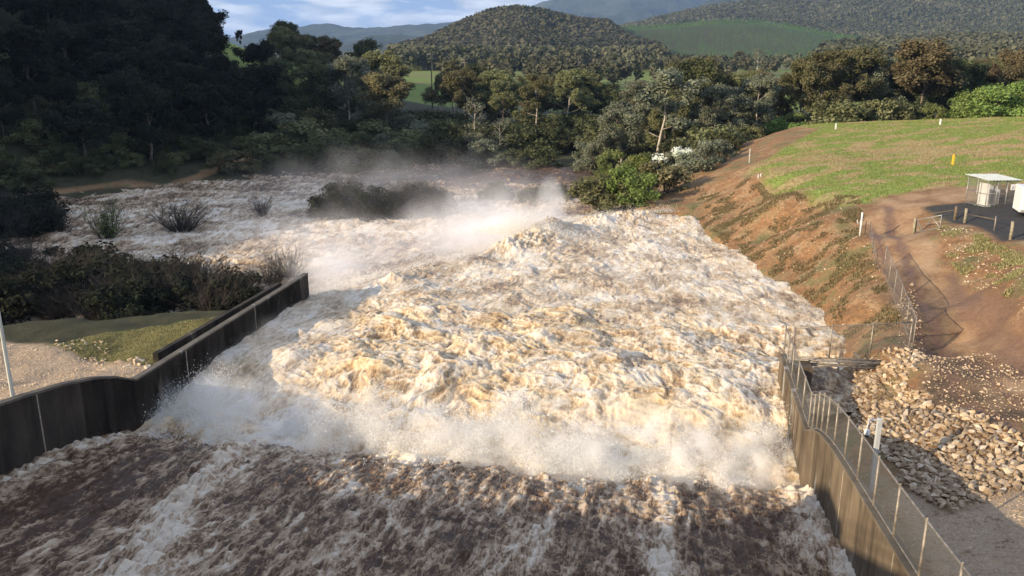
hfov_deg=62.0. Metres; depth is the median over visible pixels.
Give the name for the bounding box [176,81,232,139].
gum tree
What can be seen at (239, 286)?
bare shrub
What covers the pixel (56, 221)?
shrub
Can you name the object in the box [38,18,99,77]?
gum tree
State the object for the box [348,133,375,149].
shrub
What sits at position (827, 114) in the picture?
shrub
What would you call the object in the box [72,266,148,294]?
bare shrub
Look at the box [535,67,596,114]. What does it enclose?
gum tree
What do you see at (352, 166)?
shrub
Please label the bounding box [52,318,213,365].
verge grass
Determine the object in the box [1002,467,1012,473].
rock
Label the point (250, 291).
bare shrub
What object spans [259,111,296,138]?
shrub
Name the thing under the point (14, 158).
shrub
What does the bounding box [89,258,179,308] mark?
bare shrub
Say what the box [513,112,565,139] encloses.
shrub
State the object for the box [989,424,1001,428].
rock
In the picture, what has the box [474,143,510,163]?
shrub
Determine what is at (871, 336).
chain link fence
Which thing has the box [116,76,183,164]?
gum tree
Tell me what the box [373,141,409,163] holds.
shrub
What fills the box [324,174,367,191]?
shrub
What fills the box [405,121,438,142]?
shrub
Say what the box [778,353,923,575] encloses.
spillway wall
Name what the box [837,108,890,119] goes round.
shrub
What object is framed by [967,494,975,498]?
rock
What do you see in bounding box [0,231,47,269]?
bare shrub
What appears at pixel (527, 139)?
shrub
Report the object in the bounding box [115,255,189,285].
bare shrub
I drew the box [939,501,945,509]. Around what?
rock
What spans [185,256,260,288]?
bare shrub
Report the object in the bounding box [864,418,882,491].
camera pole
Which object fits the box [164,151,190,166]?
shrub
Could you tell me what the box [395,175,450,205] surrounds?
shrub
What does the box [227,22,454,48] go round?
mountain range
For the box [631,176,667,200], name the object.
shrub
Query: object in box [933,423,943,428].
rock
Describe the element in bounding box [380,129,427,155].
shrub
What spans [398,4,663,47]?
hill woodland
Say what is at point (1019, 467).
rock
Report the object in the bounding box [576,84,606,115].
gum tree
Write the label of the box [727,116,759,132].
shrub
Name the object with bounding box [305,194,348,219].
shrub
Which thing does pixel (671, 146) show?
shrub
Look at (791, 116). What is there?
shrub
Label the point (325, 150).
shrub
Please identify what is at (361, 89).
gum tree
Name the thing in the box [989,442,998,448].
rock
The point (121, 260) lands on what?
bare shrub
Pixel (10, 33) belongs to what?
gum tree
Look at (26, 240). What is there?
bare shrub
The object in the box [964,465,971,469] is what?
rock
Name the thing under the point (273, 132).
shrub
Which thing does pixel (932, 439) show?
rock
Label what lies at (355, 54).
gum tree
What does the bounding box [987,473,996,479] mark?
rock
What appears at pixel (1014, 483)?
rock
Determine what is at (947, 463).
rock
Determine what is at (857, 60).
gum tree
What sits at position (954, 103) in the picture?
shrub
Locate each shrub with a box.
[0,53,12,63]
[0,118,61,144]
[0,145,21,168]
[0,155,17,179]
[0,179,16,189]
[0,187,23,200]
[0,190,32,203]
[0,200,70,239]
[0,203,47,238]
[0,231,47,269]
[0,235,26,258]
[0,249,46,268]
[0,259,48,278]
[0,266,43,309]
[0,270,44,313]
[0,275,11,313]
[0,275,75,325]
[1,166,57,188]
[2,186,72,212]
[4,236,51,261]
[5,194,58,210]
[6,118,34,133]
[7,204,71,235]
[10,240,57,260]
[12,251,86,272]
[13,65,31,78]
[13,198,77,230]
[15,272,87,319]
[16,156,64,176]
[17,258,98,315]
[23,243,125,271]
[26,138,65,160]
[28,240,100,269]
[28,267,77,304]
[30,247,69,267]
[30,266,98,297]
[31,266,76,294]
[32,123,57,137]
[35,262,110,295]
[37,141,80,164]
[41,274,121,320]
[42,240,133,269]
[42,264,110,302]
[53,153,103,175]
[59,268,160,310]
[60,253,133,304]
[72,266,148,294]
[73,254,148,287]
[75,93,110,106]
[76,192,131,239]
[77,79,107,98]
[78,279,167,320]
[80,246,148,265]
[82,249,151,266]
[83,263,197,316]
[87,132,145,155]
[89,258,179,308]
[91,254,152,281]
[92,253,141,266]
[96,153,126,169]
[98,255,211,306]
[103,269,142,289]
[113,136,172,161]
[115,151,147,167]
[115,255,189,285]
[135,252,193,271]
[140,194,221,232]
[140,242,229,277]
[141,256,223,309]
[143,255,240,286]
[144,251,207,278]
[145,271,214,312]
[150,160,178,175]
[158,250,216,275]
[158,262,260,310]
[158,264,225,294]
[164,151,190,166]
[171,132,200,145]
[173,135,213,157]
[183,144,217,161]
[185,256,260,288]
[185,264,272,307]
[190,264,258,308]
[192,271,263,310]
[195,269,272,300]
[199,109,230,129]
[202,140,226,155]
[204,149,261,174]
[206,279,270,309]
[223,135,261,151]
[237,131,290,154]
[239,147,280,171]
[243,252,295,285]
[246,194,276,215]
[248,238,315,278]
[255,107,281,123]
[257,117,343,151]
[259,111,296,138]
[263,122,288,133]
[267,130,283,143]
[276,133,322,153]
[283,98,335,121]
[284,142,335,172]
[287,113,324,130]
[291,133,357,163]
[302,107,340,131]
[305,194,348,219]
[307,185,371,219]
[313,184,373,217]
[315,181,362,205]
[317,177,346,192]
[320,174,371,192]
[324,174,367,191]
[325,144,383,174]
[333,171,386,192]
[333,186,396,221]
[335,106,350,120]
[335,119,374,133]
[336,112,358,127]
[346,118,395,146]
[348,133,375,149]
[351,185,394,216]
[356,113,392,126]
[363,192,407,219]
[367,198,402,219]
[369,133,390,146]
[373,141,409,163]
[377,184,411,201]
[379,174,432,196]
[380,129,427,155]
[380,183,434,214]
[381,109,402,125]
[382,149,409,168]
[387,113,421,135]
[388,109,426,125]
[388,110,427,135]
[389,175,426,189]
[390,122,438,142]
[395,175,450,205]
[397,143,434,167]
[397,174,441,193]
[399,184,436,214]
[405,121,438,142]
[406,130,465,163]
[411,181,456,208]
[413,195,457,218]
[415,188,456,208]
[419,108,462,124]
[423,120,463,140]
[424,110,466,124]
[425,116,464,136]
[431,186,458,206]
[448,123,481,153]
[453,127,498,155]
[459,137,504,169]
[462,131,485,159]
[463,117,485,128]
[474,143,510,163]
[475,122,517,144]
[476,180,514,200]
[482,111,518,126]
[483,188,512,199]
[483,188,512,200]
[490,135,517,149]
[492,121,533,133]
[497,117,517,125]
[499,148,532,166]
[503,125,564,154]
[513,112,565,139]
[515,120,572,145]
[517,192,534,202]
[518,186,536,194]
[521,144,562,169]
[523,110,547,123]
[529,186,558,203]
[536,184,556,194]
[548,111,574,126]
[548,132,578,151]
[550,113,585,133]
[550,184,569,195]
[562,110,588,116]
[562,176,604,203]
[567,115,597,125]
[567,173,635,214]
[568,117,601,147]
[569,123,636,149]
[571,141,595,161]
[572,141,601,173]
[578,131,634,159]
[582,113,613,123]
[587,149,615,168]
[594,148,626,179]
[599,163,661,210]
[615,157,650,172]
[623,151,670,175]
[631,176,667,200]
[633,133,673,152]
[636,126,664,147]
[638,159,704,198]
[652,139,688,160]
[652,146,704,168]
[652,151,674,171]
[654,138,675,151]
[669,152,701,174]
[671,124,747,156]
[673,139,724,172]
[683,140,709,169]
[705,138,739,162]
[708,130,747,154]
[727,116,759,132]
[735,125,765,141]
[741,125,769,136]
[744,120,762,127]
[764,118,807,133]
[776,110,805,130]
[795,111,818,123]
[800,98,874,124]
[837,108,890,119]
[849,97,915,121]
[889,99,927,120]
[919,103,948,119]
[944,82,1023,118]
[944,97,978,118]
[965,79,1023,117]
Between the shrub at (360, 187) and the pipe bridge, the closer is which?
the pipe bridge
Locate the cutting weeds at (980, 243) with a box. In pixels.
[935,225,1023,296]
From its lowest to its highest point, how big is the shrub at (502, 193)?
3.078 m
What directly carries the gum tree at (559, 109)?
on the ground at (972, 314)
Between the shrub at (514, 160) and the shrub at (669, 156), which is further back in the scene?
the shrub at (514, 160)
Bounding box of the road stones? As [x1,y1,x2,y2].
[894,282,1023,421]
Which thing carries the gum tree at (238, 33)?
on the ground at (972, 314)
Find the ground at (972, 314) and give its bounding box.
[0,0,1023,575]
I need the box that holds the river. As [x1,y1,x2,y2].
[0,161,627,324]
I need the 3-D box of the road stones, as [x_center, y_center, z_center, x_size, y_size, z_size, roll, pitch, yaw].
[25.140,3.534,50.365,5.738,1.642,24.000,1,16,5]
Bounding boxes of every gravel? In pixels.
[0,344,144,399]
[871,488,1023,575]
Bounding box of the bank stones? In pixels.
[700,181,903,342]
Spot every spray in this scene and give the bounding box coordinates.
[140,353,793,493]
[165,290,785,472]
[309,198,676,297]
[516,195,575,219]
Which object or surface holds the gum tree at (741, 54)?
on the ground at (972, 314)
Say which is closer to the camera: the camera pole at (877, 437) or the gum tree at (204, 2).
the camera pole at (877, 437)
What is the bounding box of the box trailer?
[1012,184,1023,213]
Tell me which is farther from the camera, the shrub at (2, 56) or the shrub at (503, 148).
the shrub at (503, 148)
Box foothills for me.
[338,34,415,50]
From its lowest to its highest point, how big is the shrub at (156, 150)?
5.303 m
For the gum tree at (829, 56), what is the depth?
167.81 m
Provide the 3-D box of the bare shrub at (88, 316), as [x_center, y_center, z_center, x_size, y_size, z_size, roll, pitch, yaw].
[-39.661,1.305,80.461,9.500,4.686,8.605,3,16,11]
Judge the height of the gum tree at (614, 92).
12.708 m
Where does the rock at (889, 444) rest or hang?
on the ground at (972, 314)
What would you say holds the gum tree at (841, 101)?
on the ground at (972, 314)
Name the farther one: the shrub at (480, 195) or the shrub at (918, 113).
the shrub at (918, 113)
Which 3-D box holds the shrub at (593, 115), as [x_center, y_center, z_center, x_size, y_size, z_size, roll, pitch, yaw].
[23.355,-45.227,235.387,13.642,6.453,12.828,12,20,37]
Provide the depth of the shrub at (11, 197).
123.40 m
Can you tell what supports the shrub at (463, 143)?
on the ground at (972, 314)
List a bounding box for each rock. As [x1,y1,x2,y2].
[881,449,888,453]
[884,442,893,446]
[900,469,908,475]
[904,476,911,481]
[908,399,915,403]
[910,438,917,442]
[910,478,922,484]
[915,489,922,494]
[917,463,923,468]
[918,405,925,409]
[920,430,929,435]
[922,400,931,405]
[922,417,927,423]
[923,458,930,464]
[923,486,931,491]
[928,466,937,472]
[930,437,940,441]
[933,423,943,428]
[937,444,946,450]
[939,437,951,443]
[939,472,946,477]
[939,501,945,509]
[942,461,950,466]
[942,468,952,473]
[948,507,959,511]
[950,485,958,490]
[952,453,959,458]
[957,491,965,495]
[959,499,965,506]
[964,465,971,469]
[965,488,974,493]
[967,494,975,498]
[968,429,976,433]
[968,483,975,490]
[974,424,981,429]
[975,474,985,480]
[978,445,986,449]
[978,471,987,476]
[987,453,994,458]
[987,466,997,470]
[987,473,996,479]
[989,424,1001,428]
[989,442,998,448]
[989,477,995,484]
[996,459,1005,464]
[997,441,1008,446]
[1002,437,1010,442]
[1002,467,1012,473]
[1005,450,1012,455]
[1007,428,1016,433]
[1011,481,1021,486]
[1012,445,1017,451]
[1014,473,1020,480]
[1016,464,1023,470]
[1017,441,1023,446]
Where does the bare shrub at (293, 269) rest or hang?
in the river
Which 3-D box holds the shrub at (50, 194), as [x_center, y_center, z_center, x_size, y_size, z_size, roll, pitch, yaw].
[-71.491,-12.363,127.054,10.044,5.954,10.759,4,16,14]
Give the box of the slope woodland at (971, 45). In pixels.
[812,30,1023,68]
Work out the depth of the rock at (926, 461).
38.52 m
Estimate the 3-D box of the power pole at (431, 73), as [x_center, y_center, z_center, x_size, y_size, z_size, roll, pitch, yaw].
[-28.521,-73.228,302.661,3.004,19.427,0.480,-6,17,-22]
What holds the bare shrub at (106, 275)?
in the river
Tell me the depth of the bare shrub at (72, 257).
90.63 m
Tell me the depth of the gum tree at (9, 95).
155.52 m
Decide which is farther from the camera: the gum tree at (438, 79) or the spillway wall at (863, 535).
the gum tree at (438, 79)
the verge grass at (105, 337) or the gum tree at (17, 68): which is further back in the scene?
the gum tree at (17, 68)
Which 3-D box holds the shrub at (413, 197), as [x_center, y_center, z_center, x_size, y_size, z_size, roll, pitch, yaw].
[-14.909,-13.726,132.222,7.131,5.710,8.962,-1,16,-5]
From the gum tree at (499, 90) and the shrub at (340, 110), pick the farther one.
the shrub at (340, 110)
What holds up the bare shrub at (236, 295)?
in the river
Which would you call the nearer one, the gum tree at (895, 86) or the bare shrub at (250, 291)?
the bare shrub at (250, 291)
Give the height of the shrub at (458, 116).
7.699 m
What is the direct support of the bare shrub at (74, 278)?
in the river
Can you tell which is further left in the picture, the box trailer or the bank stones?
the bank stones
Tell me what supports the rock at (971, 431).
on the ground at (972, 314)
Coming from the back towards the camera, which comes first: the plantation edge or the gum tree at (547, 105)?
the plantation edge
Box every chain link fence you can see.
[783,325,971,575]
[791,321,912,359]
[883,245,916,348]
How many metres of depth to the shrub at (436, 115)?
222.30 m
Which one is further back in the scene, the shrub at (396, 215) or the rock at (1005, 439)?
the shrub at (396, 215)
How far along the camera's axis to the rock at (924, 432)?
41.25 m
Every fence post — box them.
[953,206,957,219]
[963,208,967,222]
[1008,221,1014,239]
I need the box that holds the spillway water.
[0,210,857,575]
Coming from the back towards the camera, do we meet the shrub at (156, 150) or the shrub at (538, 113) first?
the shrub at (538, 113)
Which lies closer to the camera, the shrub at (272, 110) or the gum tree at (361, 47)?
the shrub at (272, 110)
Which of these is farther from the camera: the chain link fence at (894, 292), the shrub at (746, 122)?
the shrub at (746, 122)
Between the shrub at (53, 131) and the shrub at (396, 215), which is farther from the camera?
the shrub at (53, 131)
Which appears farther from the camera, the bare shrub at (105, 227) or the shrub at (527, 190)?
the shrub at (527, 190)
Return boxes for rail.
[919,210,954,215]
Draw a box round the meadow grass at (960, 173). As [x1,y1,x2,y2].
[752,116,1023,204]
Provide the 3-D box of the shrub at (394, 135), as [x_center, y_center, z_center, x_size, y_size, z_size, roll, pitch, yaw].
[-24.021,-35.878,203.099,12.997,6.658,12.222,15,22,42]
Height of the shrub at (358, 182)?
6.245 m
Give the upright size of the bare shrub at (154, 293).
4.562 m
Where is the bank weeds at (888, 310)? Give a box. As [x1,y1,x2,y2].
[695,177,901,340]
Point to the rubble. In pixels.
(999, 482)
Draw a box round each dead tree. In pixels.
[461,95,490,136]
[488,116,509,146]
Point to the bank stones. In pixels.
(808, 250)
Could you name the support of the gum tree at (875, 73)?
on the ground at (972, 314)
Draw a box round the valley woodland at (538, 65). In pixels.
[435,53,780,85]
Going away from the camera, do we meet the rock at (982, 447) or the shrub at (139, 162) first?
the rock at (982, 447)
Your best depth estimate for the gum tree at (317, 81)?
214.66 m
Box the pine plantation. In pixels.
[620,18,861,58]
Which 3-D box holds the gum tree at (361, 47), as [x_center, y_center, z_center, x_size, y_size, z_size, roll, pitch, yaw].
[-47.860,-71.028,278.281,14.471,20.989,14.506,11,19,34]
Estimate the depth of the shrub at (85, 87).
178.55 m
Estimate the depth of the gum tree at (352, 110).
230.75 m
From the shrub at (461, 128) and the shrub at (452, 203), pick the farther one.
the shrub at (461, 128)
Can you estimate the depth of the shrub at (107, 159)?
159.61 m
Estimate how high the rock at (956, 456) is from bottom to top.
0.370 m
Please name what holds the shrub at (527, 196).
in the river
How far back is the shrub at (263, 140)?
181.70 m
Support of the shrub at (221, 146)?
on the ground at (972, 314)
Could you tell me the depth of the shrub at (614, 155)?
149.35 m
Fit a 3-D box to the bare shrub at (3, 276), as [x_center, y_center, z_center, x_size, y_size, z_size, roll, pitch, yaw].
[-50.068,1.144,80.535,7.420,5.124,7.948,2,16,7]
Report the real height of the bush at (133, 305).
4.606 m
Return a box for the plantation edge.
[624,52,803,72]
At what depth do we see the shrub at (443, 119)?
209.21 m
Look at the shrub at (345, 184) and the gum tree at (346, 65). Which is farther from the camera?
the gum tree at (346, 65)
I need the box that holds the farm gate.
[912,215,941,233]
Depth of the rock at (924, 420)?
42.07 m
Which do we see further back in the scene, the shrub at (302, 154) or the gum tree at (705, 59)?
the gum tree at (705, 59)
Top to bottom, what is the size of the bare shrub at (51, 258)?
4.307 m
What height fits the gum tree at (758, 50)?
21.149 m
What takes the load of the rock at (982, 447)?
on the ground at (972, 314)
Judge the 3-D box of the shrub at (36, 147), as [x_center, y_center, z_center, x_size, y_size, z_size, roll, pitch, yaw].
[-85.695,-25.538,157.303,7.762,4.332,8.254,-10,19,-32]
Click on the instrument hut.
(988, 194)
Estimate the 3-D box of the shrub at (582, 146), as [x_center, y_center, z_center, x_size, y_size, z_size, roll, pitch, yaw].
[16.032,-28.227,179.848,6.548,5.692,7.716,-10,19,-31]
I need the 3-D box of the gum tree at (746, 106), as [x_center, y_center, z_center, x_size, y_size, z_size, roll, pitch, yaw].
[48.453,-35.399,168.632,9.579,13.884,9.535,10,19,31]
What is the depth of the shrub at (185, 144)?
172.70 m
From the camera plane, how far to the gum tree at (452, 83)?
226.04 m
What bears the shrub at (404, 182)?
in the river
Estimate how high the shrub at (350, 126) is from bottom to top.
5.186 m
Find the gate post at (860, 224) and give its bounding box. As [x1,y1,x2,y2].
[857,212,862,235]
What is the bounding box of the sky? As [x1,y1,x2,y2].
[207,0,547,37]
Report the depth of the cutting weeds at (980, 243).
60.57 m
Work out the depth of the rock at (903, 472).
38.34 m
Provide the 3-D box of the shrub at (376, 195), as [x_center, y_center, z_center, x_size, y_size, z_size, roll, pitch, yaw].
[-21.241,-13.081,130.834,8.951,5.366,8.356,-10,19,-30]
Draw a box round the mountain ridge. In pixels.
[678,0,738,11]
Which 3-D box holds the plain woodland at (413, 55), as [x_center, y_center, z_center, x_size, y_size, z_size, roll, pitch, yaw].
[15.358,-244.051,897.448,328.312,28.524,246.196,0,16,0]
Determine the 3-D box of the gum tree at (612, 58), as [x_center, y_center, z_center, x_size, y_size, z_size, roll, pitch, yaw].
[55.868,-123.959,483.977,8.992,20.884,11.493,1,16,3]
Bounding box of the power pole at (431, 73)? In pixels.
[427,54,432,108]
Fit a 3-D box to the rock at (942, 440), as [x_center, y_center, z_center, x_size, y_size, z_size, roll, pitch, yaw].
[20.290,7.123,39.888,0.564,0.241,0.343,-19,25,43]
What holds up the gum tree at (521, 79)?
on the ground at (972, 314)
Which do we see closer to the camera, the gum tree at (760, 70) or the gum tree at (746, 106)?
the gum tree at (746, 106)
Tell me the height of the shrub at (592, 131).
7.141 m
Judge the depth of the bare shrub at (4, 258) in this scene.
92.39 m
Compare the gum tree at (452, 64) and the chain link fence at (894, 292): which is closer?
the chain link fence at (894, 292)
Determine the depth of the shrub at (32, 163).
151.90 m
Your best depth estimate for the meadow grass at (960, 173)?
106.25 m
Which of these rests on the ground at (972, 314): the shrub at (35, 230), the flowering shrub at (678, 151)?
the flowering shrub at (678, 151)
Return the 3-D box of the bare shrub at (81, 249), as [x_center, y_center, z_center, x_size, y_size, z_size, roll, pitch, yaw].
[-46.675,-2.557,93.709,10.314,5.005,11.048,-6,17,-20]
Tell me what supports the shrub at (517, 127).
on the ground at (972, 314)
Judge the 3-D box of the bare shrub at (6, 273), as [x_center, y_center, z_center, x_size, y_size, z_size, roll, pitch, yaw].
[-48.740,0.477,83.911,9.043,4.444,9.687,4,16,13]
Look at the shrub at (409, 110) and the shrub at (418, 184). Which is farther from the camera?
the shrub at (409, 110)
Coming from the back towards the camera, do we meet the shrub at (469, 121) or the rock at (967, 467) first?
the shrub at (469, 121)
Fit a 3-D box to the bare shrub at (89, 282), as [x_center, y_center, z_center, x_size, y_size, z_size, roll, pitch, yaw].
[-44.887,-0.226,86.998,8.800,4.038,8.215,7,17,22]
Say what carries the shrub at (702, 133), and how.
on the ground at (972, 314)
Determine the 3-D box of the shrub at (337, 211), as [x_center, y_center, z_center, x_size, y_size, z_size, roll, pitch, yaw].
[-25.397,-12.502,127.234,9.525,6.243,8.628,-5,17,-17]
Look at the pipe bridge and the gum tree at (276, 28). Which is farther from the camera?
the gum tree at (276, 28)
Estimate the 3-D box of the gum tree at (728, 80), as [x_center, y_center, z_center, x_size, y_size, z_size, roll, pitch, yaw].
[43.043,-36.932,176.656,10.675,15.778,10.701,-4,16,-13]
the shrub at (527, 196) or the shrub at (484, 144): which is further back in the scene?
the shrub at (484, 144)
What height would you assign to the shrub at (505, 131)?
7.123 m
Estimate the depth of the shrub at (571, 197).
129.80 m
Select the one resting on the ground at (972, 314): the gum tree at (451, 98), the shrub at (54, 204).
the gum tree at (451, 98)
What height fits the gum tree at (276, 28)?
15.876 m
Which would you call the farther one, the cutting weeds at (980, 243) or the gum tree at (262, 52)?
the gum tree at (262, 52)
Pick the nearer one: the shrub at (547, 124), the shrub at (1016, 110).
the shrub at (1016, 110)
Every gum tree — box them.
[0,0,28,25]
[0,21,56,116]
[0,28,17,79]
[0,66,29,136]
[8,56,34,100]
[34,97,119,155]
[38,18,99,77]
[46,21,111,76]
[76,50,142,95]
[113,69,184,147]
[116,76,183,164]
[139,56,202,130]
[170,5,221,36]
[175,13,230,66]
[176,10,225,65]
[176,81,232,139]
[179,27,230,73]
[187,5,228,24]
[195,0,215,13]
[196,82,240,134]
[199,52,239,76]
[208,63,285,126]
[231,38,278,66]
[234,30,241,43]
[234,90,273,133]
[245,63,286,96]
[263,55,303,107]
[266,29,298,64]
[269,24,298,58]
[274,19,303,49]
[279,33,316,80]
[285,76,294,96]
[291,48,325,79]
[296,63,337,114]
[304,34,319,59]
[312,35,342,64]
[312,54,375,118]
[315,100,355,116]
[330,56,351,104]
[338,51,358,81]
[344,37,382,68]
[344,71,365,95]
[346,49,415,117]
[356,70,414,140]
[420,68,483,117]
[425,72,446,110]
[439,88,456,110]
[442,59,460,73]
[452,63,497,120]
[464,68,525,123]
[487,79,527,118]
[497,73,525,110]
[510,80,541,112]
[517,71,554,124]
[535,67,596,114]
[538,100,571,112]
[541,77,574,113]
[551,78,571,112]
[563,74,601,113]
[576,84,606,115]
[591,73,607,114]
[592,83,620,113]
[593,99,648,164]
[599,87,623,124]
[604,51,617,82]
[618,80,655,108]
[620,106,652,153]
[621,67,710,150]
[622,97,647,126]
[646,95,690,154]
[646,111,672,138]
[663,55,715,81]
[664,57,737,131]
[688,72,739,123]
[688,82,747,131]
[728,73,781,124]
[731,70,761,96]
[733,50,745,69]
[751,77,796,116]
[752,48,766,69]
[754,68,776,79]
[761,94,793,118]
[770,57,836,121]
[789,94,812,110]
[792,87,830,113]
[803,49,855,118]
[809,53,853,107]
[816,46,888,101]
[827,83,853,107]
[847,54,907,109]
[875,59,920,104]
[882,53,924,97]
[887,36,968,118]
[915,58,971,118]
[940,59,994,105]
[969,57,1000,87]
[989,56,1010,70]
[996,47,1023,90]
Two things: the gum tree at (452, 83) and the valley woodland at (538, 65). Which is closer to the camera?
the gum tree at (452, 83)
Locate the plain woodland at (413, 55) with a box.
[384,43,670,70]
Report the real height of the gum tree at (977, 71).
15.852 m
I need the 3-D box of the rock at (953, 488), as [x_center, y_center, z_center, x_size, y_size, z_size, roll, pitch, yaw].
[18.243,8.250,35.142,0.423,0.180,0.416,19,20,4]
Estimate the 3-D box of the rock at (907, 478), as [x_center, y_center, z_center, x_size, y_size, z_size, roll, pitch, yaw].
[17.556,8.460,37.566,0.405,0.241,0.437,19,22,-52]
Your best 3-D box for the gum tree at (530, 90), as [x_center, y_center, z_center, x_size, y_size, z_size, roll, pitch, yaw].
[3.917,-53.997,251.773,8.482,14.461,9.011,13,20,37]
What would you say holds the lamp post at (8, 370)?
on the ground at (972, 314)
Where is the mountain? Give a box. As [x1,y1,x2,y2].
[532,0,708,24]
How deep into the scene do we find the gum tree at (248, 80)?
194.63 m
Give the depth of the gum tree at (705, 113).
153.12 m
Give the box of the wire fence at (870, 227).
[864,221,880,269]
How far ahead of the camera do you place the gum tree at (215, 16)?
235.48 m
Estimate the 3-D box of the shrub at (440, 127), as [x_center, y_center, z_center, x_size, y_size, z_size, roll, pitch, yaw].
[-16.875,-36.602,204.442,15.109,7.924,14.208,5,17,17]
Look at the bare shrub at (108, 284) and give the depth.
80.80 m
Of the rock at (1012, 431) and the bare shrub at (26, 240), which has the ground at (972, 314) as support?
the rock at (1012, 431)
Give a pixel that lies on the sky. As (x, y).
(248, 16)
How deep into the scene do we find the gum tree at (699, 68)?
164.54 m
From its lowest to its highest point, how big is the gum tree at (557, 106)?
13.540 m
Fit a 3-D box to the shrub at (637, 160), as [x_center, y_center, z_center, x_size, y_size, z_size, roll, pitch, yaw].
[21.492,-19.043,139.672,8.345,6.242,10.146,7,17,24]
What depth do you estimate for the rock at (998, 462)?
36.59 m
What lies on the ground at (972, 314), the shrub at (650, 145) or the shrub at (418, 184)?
the shrub at (650, 145)
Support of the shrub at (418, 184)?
in the river
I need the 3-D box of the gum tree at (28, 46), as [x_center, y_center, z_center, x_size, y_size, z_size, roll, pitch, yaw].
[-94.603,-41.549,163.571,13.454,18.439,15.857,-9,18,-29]
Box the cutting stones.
[938,228,1023,308]
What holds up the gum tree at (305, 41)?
on the ground at (972, 314)
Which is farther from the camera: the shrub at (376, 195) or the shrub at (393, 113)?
the shrub at (393, 113)
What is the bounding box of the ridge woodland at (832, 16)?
[619,0,1023,37]
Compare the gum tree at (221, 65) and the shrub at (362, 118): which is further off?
the shrub at (362, 118)
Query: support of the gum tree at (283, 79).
on the ground at (972, 314)
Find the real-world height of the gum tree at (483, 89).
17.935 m
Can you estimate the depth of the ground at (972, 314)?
66.50 m
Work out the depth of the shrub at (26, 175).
147.38 m
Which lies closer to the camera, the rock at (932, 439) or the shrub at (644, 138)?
the rock at (932, 439)
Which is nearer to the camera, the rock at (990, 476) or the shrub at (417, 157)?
the rock at (990, 476)
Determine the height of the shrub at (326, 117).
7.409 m
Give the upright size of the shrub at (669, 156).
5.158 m
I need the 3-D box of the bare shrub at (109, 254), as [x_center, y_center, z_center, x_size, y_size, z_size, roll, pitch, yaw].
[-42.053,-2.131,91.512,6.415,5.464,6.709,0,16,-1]
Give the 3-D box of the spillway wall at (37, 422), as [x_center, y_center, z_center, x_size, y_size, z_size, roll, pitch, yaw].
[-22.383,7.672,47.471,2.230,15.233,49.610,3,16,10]
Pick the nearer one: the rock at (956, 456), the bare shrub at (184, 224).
the rock at (956, 456)
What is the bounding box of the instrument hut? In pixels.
[965,174,1022,207]
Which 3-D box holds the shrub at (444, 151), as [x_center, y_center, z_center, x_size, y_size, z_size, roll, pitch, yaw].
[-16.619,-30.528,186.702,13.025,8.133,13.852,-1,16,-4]
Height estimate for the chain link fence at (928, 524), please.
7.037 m
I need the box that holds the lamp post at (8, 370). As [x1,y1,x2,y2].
[0,313,14,396]
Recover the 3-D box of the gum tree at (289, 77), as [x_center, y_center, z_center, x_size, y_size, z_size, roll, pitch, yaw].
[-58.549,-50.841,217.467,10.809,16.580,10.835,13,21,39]
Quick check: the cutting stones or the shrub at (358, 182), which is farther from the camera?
the shrub at (358, 182)
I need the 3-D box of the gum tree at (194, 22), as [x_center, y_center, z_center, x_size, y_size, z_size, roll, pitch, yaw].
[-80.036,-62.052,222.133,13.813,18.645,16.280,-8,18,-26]
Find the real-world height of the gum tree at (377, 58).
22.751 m
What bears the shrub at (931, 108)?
on the ground at (972, 314)
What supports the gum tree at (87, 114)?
on the ground at (972, 314)
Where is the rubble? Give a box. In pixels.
[843,347,1023,513]
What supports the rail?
attached to the fence post at (955, 213)
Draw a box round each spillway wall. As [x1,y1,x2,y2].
[0,273,308,474]
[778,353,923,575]
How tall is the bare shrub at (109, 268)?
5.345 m
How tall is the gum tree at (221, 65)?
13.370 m
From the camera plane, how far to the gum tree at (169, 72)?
179.10 m
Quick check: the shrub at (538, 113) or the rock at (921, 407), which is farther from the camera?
the shrub at (538, 113)
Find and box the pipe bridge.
[790,352,882,368]
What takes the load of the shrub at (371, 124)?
on the ground at (972, 314)
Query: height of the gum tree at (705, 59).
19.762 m
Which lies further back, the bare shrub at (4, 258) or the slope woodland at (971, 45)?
the slope woodland at (971, 45)
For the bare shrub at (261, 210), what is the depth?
129.63 m
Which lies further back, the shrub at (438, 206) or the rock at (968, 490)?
the shrub at (438, 206)
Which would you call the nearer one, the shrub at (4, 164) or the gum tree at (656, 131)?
the shrub at (4, 164)
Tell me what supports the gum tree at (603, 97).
on the ground at (972, 314)
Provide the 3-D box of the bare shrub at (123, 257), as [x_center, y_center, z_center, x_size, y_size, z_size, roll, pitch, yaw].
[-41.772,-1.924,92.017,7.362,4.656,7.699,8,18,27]
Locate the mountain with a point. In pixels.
(618, 12)
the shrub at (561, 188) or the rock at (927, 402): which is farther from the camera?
the shrub at (561, 188)
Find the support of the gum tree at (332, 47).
on the ground at (972, 314)
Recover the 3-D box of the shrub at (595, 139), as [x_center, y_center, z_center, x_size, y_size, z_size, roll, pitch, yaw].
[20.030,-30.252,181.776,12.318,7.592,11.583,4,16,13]
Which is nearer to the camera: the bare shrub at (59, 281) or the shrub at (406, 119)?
the bare shrub at (59, 281)
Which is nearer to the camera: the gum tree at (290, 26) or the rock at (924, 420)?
the rock at (924, 420)
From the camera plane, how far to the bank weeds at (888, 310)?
78.89 m

